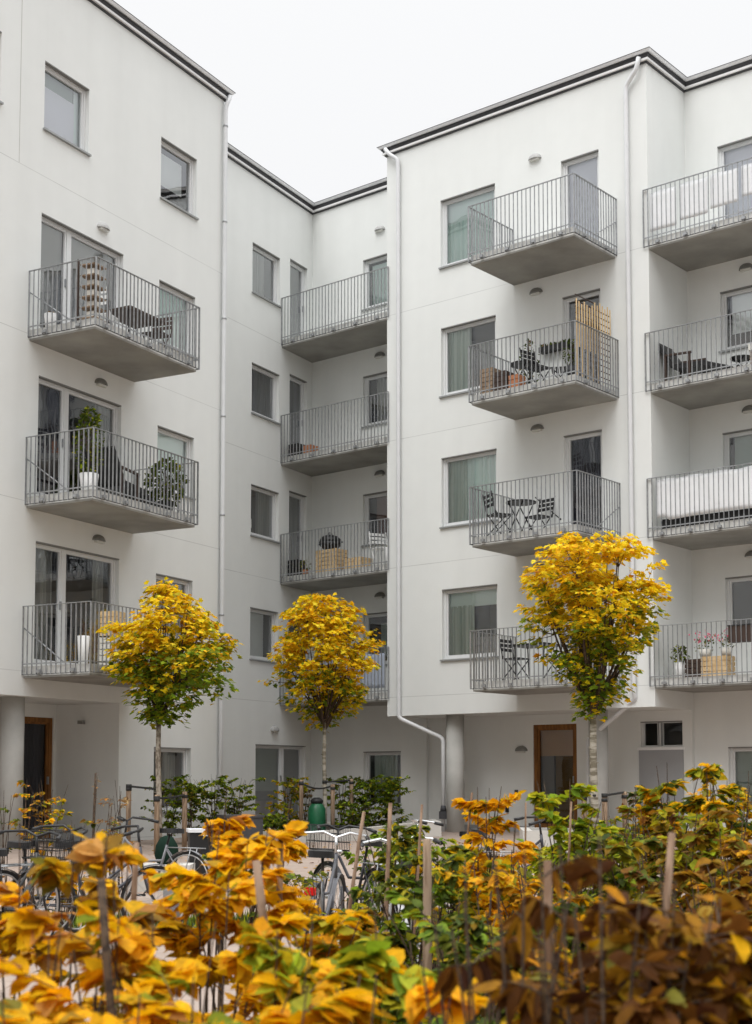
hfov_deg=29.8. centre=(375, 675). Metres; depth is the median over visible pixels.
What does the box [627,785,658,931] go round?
young shrub
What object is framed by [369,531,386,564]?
folding chair
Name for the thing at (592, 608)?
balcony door
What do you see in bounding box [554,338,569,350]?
wall planter
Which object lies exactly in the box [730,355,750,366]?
cafe table
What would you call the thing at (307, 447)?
slatted crate
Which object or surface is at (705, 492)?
screen cloth
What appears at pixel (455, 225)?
wide window
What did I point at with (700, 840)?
young shrub
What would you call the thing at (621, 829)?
young shrub
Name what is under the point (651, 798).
young shrub
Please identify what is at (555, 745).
entrance door
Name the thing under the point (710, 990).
copper beech shrub
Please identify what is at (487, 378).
slatted crate
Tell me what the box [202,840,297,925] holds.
young shrub
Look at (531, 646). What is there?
cafe table
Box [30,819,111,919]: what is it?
young shrub
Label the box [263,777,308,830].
green shrub
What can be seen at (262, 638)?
window
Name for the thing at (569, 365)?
potted plant
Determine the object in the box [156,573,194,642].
window
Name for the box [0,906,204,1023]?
beech shrub
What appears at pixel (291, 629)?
balcony door
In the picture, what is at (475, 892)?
young shrub
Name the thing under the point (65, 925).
bicycle
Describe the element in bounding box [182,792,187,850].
support post
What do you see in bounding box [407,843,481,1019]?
young shrub
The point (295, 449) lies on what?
slatted crate
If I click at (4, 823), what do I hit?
young shrub
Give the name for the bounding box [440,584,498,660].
wide window
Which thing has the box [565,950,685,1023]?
copper beech shrub
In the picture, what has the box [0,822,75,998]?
beech shrub
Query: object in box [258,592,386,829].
maple tree
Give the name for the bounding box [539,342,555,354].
wall planter
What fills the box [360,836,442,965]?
bicycle
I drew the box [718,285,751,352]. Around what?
wide window
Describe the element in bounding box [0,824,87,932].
bicycle
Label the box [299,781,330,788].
rubber strap
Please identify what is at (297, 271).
balcony door
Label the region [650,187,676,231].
screen cloth
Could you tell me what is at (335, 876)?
bicycle
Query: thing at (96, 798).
young shrub
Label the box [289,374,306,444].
balcony door
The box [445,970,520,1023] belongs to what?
beech shrub
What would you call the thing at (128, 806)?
support post
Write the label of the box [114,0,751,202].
sky
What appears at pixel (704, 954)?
copper beech shrub
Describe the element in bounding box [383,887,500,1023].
young shrub
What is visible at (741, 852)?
young shrub
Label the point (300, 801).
support post
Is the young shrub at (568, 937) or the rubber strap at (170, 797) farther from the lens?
the rubber strap at (170, 797)
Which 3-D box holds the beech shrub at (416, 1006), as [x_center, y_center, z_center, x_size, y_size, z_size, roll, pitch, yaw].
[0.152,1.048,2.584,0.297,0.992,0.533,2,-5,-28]
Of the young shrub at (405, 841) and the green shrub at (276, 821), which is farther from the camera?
the green shrub at (276, 821)
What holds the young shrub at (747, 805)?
on the planting bed
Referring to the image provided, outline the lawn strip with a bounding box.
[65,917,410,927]
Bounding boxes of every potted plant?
[44,311,55,326]
[72,406,104,489]
[77,619,89,663]
[143,457,189,510]
[300,560,310,573]
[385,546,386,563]
[519,339,539,383]
[561,339,579,375]
[670,645,689,677]
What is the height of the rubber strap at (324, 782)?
0.077 m
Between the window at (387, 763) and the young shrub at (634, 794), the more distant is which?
the window at (387, 763)
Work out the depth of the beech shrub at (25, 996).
2.76 m
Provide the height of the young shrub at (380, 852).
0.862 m
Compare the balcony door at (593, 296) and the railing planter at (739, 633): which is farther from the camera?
the balcony door at (593, 296)
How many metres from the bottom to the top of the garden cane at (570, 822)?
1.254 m
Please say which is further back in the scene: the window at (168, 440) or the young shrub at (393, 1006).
the window at (168, 440)
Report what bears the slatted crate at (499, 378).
on the apartment building
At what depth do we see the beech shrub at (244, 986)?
3.85 m
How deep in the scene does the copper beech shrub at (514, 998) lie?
2.22 m
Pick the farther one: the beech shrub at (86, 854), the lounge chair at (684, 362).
the lounge chair at (684, 362)
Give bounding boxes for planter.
[263,819,440,841]
[520,827,588,851]
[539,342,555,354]
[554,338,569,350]
[727,624,750,642]
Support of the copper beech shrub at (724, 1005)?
on the planting bed
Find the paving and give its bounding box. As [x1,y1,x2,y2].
[0,830,751,1020]
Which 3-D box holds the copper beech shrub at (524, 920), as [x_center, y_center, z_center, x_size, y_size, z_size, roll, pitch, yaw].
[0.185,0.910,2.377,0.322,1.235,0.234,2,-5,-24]
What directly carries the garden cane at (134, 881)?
on the planting bed
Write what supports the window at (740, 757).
in the apartment building
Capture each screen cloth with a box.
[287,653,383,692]
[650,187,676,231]
[657,466,751,519]
[680,177,707,219]
[710,168,738,208]
[741,163,751,196]
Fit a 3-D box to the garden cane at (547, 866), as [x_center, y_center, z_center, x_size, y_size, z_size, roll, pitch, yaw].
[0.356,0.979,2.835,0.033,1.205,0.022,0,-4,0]
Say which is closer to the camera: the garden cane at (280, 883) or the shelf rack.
the garden cane at (280, 883)
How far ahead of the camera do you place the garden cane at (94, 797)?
14.44 m
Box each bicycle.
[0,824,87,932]
[0,829,73,947]
[11,825,183,934]
[106,816,209,900]
[296,830,369,956]
[306,824,398,934]
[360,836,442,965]
[391,819,519,915]
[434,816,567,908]
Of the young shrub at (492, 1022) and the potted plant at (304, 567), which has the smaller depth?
the young shrub at (492, 1022)
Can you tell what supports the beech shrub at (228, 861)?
on the planting bed
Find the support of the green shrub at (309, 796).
in the planter at (435, 831)
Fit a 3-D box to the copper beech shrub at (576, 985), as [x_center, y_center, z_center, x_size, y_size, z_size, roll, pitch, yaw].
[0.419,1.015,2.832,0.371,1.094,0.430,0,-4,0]
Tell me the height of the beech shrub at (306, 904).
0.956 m
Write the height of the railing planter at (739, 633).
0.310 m
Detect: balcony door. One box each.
[34,541,118,664]
[37,375,120,495]
[40,213,123,327]
[288,613,302,696]
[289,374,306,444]
[289,490,306,559]
[290,258,306,336]
[561,149,599,240]
[562,288,599,383]
[564,429,602,529]
[567,574,603,671]
[717,136,751,219]
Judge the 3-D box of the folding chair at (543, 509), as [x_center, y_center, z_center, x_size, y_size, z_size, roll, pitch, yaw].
[3.211,-3.092,27.853,0.507,0.888,0.422,4,-6,-40]
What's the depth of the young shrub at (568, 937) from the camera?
4.23 m
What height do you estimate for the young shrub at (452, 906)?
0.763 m
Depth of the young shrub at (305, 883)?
9.40 m
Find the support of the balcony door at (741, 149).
in the apartment building
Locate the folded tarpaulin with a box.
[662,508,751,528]
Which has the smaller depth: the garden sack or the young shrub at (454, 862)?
the young shrub at (454, 862)
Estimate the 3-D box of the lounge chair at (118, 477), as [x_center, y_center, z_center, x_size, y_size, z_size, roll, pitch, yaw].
[-4.350,-3.324,24.359,0.650,0.905,1.570,-2,-5,23]
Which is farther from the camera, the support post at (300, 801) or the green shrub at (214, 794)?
the support post at (300, 801)
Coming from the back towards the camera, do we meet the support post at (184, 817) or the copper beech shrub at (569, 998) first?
the support post at (184, 817)
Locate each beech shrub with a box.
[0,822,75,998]
[0,842,148,1012]
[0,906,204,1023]
[0,920,65,1023]
[0,991,92,1023]
[34,867,191,1018]
[41,826,167,1018]
[75,900,216,1022]
[83,987,140,1023]
[101,955,290,1023]
[140,820,308,1013]
[144,823,274,1012]
[152,862,310,1023]
[235,915,406,1023]
[235,916,374,1023]
[248,911,488,1023]
[257,975,384,1023]
[285,909,393,1023]
[287,896,373,958]
[336,974,376,1023]
[404,976,489,1023]
[421,867,507,1023]
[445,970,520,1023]
[451,849,578,1023]
[472,842,598,1023]
[473,927,688,1023]
[493,906,596,1023]
[496,904,666,1023]
[548,836,683,1023]
[559,867,751,1023]
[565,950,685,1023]
[592,880,751,1023]
[594,963,727,1023]
[634,893,751,1023]
[683,958,751,1023]
[718,951,751,1023]
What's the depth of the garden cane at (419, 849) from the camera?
7.15 m
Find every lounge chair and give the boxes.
[84,446,159,506]
[659,343,732,380]
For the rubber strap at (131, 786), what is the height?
0.090 m
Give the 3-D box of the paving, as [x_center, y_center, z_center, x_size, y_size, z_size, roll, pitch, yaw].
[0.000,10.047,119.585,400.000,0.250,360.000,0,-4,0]
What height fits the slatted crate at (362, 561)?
0.300 m
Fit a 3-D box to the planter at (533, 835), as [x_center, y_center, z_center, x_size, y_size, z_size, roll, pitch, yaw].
[2.869,2.671,21.813,1.242,0.580,1.821,0,-4,4]
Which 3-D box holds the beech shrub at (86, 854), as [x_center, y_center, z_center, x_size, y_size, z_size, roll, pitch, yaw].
[-0.576,0.956,3.085,0.326,1.248,0.297,0,-4,0]
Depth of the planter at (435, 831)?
25.90 m
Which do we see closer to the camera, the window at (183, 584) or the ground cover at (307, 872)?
the ground cover at (307, 872)
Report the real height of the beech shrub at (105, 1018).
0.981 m
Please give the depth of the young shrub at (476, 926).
4.30 m
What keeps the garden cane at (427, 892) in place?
on the planting bed
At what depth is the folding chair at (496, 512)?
27.58 m
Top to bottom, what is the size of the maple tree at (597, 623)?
4.834 m
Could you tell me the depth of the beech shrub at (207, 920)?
4.33 m
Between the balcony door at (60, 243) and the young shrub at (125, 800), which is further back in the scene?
the balcony door at (60, 243)
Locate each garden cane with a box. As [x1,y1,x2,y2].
[92,773,96,838]
[97,879,115,1016]
[124,842,138,1012]
[252,860,267,921]
[275,839,282,941]
[347,811,365,909]
[383,803,391,982]
[413,804,422,944]
[423,839,431,1016]
[460,792,472,904]
[524,802,526,885]
[543,861,552,973]
[566,802,571,902]
[663,832,675,918]
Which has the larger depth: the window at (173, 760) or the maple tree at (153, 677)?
the window at (173, 760)
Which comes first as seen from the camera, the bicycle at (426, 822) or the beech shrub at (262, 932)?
the beech shrub at (262, 932)
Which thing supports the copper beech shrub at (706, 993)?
on the planting bed
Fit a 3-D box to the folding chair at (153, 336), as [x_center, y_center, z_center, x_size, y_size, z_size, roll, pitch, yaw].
[-3.921,-6.058,25.297,0.422,0.888,0.507,-1,-4,18]
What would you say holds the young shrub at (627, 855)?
on the planting bed
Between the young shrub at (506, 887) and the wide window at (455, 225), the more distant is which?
the wide window at (455, 225)
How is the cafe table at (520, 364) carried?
on the apartment building
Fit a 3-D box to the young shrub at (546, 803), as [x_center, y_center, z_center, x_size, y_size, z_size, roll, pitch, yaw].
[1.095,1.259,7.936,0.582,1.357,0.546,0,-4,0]
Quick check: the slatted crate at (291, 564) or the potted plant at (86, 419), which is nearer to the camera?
the potted plant at (86, 419)
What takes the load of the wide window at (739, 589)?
in the apartment building
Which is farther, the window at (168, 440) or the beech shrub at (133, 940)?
the window at (168, 440)
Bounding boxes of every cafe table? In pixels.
[102,305,164,335]
[508,499,535,532]
[509,642,557,675]
[511,360,538,383]
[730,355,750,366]
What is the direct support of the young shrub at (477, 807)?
on the planting bed
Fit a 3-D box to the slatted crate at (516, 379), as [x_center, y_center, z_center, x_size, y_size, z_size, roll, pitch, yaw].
[2.735,-5.652,27.428,0.220,0.300,0.260,-4,-5,40]
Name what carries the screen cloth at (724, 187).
attached to the apartment building
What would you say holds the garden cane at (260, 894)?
on the planting bed
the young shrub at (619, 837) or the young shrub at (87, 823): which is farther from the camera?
the young shrub at (87, 823)
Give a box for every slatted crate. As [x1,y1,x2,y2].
[100,611,125,636]
[288,443,304,455]
[288,559,304,575]
[303,444,317,452]
[345,556,370,568]
[480,367,500,393]
[494,370,513,390]
[509,374,525,387]
[685,658,701,676]
[701,655,734,675]
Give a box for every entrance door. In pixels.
[22,717,52,839]
[534,724,576,827]
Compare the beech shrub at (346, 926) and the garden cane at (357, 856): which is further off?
the garden cane at (357, 856)
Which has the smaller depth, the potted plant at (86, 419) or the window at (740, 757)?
the potted plant at (86, 419)
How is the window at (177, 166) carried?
in the apartment building
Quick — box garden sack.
[154,835,178,863]
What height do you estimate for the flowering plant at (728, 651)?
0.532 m
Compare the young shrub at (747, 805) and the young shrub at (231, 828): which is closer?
the young shrub at (231, 828)
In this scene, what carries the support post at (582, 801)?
on the paving
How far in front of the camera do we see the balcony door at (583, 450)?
27.97 m
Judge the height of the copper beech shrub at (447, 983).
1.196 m
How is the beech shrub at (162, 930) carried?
on the planting bed
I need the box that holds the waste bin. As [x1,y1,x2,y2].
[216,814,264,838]
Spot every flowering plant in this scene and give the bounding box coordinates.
[689,631,720,657]
[707,629,733,655]
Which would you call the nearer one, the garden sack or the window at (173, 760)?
the garden sack
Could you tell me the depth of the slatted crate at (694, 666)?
26.37 m
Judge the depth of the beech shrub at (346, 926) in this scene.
4.35 m
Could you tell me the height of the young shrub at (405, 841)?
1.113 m
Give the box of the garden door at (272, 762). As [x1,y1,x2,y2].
[255,744,305,819]
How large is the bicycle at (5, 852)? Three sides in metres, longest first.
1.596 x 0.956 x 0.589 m
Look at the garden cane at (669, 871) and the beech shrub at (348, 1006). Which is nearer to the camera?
the beech shrub at (348, 1006)
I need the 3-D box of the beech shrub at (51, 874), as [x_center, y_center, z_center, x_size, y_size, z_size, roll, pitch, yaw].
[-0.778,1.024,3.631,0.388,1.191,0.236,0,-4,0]
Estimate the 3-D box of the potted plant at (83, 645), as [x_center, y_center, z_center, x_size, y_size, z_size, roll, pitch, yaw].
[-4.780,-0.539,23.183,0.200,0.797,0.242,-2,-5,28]
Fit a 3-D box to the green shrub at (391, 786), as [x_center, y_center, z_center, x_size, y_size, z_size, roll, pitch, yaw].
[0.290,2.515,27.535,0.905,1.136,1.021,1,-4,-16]
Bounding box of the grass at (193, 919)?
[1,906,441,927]
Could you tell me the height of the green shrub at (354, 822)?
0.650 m
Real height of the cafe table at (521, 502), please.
0.725 m
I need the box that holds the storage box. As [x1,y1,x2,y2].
[186,828,216,875]
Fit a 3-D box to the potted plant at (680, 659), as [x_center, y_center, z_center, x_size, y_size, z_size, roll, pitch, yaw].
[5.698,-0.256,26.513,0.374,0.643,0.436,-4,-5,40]
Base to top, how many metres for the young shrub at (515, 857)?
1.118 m
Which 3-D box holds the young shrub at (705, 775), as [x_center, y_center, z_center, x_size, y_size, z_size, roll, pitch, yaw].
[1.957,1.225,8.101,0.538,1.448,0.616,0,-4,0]
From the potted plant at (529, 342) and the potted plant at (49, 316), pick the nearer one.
the potted plant at (49, 316)
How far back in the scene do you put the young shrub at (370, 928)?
6.45 m
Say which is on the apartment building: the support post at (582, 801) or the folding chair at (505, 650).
the folding chair at (505, 650)
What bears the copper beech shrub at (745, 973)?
on the planting bed
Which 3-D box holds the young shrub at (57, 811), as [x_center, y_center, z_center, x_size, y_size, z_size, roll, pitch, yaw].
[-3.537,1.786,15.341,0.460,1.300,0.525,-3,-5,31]
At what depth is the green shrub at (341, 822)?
27.32 m
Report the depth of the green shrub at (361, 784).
27.40 m
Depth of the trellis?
26.86 m
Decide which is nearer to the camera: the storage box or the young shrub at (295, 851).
the young shrub at (295, 851)
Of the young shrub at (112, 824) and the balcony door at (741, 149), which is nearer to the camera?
the young shrub at (112, 824)
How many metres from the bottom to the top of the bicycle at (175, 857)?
0.961 m
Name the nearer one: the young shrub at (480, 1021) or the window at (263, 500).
the young shrub at (480, 1021)
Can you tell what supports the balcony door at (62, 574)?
in the apartment building
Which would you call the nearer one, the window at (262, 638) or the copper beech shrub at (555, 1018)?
the copper beech shrub at (555, 1018)
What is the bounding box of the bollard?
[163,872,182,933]
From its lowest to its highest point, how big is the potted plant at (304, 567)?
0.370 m
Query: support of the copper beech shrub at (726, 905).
on the planting bed
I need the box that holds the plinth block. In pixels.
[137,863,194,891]
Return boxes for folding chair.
[100,287,117,324]
[142,317,171,348]
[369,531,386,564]
[483,491,512,535]
[498,637,528,679]
[519,348,550,383]
[526,498,553,529]
[544,634,573,677]
[551,346,574,377]
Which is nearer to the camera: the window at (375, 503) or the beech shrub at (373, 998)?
the beech shrub at (373, 998)
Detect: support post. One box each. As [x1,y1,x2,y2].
[126,788,131,842]
[154,795,159,853]
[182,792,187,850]
[299,780,303,820]
[330,784,334,829]
[349,779,353,828]
[581,797,586,818]
[601,798,607,826]
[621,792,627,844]
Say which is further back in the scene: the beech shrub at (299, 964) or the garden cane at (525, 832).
the garden cane at (525, 832)
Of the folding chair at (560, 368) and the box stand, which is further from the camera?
the folding chair at (560, 368)
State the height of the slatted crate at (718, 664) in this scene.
0.380 m
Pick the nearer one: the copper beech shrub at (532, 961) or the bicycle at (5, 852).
the copper beech shrub at (532, 961)
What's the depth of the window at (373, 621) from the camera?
33.02 m
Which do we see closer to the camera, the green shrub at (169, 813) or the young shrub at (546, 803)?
the young shrub at (546, 803)
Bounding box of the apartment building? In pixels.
[0,0,751,846]
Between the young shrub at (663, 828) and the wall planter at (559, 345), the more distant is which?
the wall planter at (559, 345)
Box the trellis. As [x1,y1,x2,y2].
[575,294,610,382]
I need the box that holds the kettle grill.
[319,532,342,549]
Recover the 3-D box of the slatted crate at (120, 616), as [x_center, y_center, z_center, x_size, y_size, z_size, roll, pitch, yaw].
[-4.376,-0.846,23.534,0.300,0.420,0.300,-2,-5,23]
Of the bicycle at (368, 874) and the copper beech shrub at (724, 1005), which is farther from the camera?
the bicycle at (368, 874)
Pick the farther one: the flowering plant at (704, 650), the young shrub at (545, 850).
the flowering plant at (704, 650)
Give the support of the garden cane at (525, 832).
on the planting bed
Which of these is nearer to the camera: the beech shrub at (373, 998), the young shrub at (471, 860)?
the beech shrub at (373, 998)
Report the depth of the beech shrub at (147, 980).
2.81 m
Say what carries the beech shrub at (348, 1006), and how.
on the planting bed
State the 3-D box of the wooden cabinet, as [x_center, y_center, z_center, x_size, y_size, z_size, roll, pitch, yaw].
[-1.012,-2.590,32.484,0.620,0.555,0.420,-4,-5,40]
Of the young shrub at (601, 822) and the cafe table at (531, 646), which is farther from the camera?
the cafe table at (531, 646)
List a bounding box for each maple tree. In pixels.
[96,577,244,838]
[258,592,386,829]
[512,530,672,849]
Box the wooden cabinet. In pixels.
[316,548,346,572]
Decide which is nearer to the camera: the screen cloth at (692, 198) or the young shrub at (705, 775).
the young shrub at (705, 775)
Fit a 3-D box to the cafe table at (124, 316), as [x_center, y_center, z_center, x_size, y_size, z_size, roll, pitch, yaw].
[-4.259,-5.969,24.760,0.680,0.621,1.000,-2,-5,28]
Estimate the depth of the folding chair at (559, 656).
26.78 m
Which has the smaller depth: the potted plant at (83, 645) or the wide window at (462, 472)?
the potted plant at (83, 645)
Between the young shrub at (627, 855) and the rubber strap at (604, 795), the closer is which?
the young shrub at (627, 855)
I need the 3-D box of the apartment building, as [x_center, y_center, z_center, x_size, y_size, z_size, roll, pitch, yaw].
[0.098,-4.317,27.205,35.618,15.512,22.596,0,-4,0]
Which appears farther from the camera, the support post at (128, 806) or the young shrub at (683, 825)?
the support post at (128, 806)
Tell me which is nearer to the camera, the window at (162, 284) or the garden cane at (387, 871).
the garden cane at (387, 871)
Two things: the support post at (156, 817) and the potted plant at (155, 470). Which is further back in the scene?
the potted plant at (155, 470)
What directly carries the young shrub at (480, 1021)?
on the planting bed
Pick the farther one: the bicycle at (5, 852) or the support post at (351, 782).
the support post at (351, 782)
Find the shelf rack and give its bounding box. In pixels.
[77,259,109,322]
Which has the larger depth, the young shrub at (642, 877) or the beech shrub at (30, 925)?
the young shrub at (642, 877)
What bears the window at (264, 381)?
in the apartment building
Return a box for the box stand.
[97,637,124,664]
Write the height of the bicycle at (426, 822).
0.961 m
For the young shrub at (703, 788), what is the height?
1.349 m
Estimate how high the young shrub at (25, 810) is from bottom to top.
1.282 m
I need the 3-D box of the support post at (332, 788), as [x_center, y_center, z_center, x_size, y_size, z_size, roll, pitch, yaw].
[-0.801,2.552,26.183,0.092,1.060,0.087,0,-4,0]
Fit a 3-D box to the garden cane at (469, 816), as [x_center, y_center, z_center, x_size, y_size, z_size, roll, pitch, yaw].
[0.511,1.355,8.524,0.152,1.293,0.016,0,-4,0]
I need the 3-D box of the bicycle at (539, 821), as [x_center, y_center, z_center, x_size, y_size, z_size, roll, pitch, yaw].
[1.333,1.919,14.393,1.533,0.961,0.564,-1,-4,7]
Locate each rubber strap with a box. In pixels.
[126,784,155,789]
[154,794,184,799]
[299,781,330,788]
[322,780,349,783]
[601,791,624,797]
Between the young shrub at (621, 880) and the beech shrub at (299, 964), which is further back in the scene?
the young shrub at (621, 880)
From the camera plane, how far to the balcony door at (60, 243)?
24.58 m
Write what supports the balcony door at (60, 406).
in the apartment building
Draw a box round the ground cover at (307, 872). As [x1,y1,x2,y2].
[3,840,675,1022]
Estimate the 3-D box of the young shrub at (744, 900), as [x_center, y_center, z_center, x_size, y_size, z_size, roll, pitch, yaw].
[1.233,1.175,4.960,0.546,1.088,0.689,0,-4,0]
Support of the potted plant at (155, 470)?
on the apartment building
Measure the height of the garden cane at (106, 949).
1.184 m
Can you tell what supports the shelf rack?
on the apartment building
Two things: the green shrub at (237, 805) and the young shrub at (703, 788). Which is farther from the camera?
the green shrub at (237, 805)
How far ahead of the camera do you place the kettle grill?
32.36 m
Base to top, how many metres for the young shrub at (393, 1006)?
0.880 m
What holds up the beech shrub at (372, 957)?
on the planting bed
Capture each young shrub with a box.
[0,793,20,882]
[7,780,60,887]
[19,782,72,855]
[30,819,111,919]
[91,775,100,834]
[97,782,134,894]
[101,799,122,877]
[199,788,255,1012]
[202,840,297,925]
[273,869,372,955]
[274,801,308,937]
[303,899,408,1007]
[341,832,415,922]
[348,848,466,998]
[354,935,490,1023]
[361,837,456,931]
[364,820,430,934]
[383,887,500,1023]
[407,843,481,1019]
[420,1002,517,1023]
[426,902,585,1020]
[432,847,483,915]
[432,855,569,1020]
[451,786,526,916]
[459,845,539,916]
[460,825,538,950]
[466,860,605,998]
[481,970,573,1023]
[492,923,592,1019]
[508,838,568,914]
[526,781,620,947]
[529,852,635,990]
[557,816,631,893]
[563,806,641,892]
[572,829,671,992]
[586,813,668,888]
[616,803,701,908]
[620,855,751,969]
[625,798,704,900]
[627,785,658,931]
[630,807,747,911]
[635,766,716,911]
[641,855,751,927]
[657,805,751,911]
[668,762,751,911]
[685,771,751,877]
[685,784,751,869]
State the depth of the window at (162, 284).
27.48 m
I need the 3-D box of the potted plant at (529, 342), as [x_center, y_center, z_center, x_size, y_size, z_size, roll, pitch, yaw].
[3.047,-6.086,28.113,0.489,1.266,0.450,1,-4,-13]
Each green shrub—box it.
[139,774,201,836]
[162,776,215,841]
[190,775,230,823]
[206,777,264,818]
[259,813,289,830]
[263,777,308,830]
[291,785,315,829]
[326,776,359,828]
[337,801,372,828]
[343,774,395,826]
[366,775,414,824]
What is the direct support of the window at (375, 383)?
in the apartment building
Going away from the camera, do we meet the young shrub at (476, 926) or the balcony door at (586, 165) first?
the young shrub at (476, 926)
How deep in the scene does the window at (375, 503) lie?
33.14 m
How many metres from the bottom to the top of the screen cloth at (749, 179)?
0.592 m
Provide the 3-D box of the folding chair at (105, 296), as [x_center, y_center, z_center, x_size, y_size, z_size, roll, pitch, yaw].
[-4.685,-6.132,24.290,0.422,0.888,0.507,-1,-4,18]
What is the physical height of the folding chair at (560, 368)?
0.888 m
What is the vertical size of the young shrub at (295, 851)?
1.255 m
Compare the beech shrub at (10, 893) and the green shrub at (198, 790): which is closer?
the beech shrub at (10, 893)
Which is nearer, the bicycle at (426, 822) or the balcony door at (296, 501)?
the bicycle at (426, 822)
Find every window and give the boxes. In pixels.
[43,60,91,156]
[152,747,190,813]
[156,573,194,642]
[157,425,195,499]
[159,279,197,357]
[160,136,198,220]
[249,607,277,663]
[250,484,280,543]
[251,362,281,424]
[252,242,281,307]
[361,491,386,546]
[362,253,386,311]
[362,371,386,428]
[363,751,401,808]
[365,612,386,664]
[438,183,494,269]
[439,315,495,398]
[439,448,497,528]
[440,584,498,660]
[640,721,682,746]
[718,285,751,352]
[722,428,751,469]
[724,575,751,640]
[728,747,751,814]
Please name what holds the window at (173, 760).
in the apartment building
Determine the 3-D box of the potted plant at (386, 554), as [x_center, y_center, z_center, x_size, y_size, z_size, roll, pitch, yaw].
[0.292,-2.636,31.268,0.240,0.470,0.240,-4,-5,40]

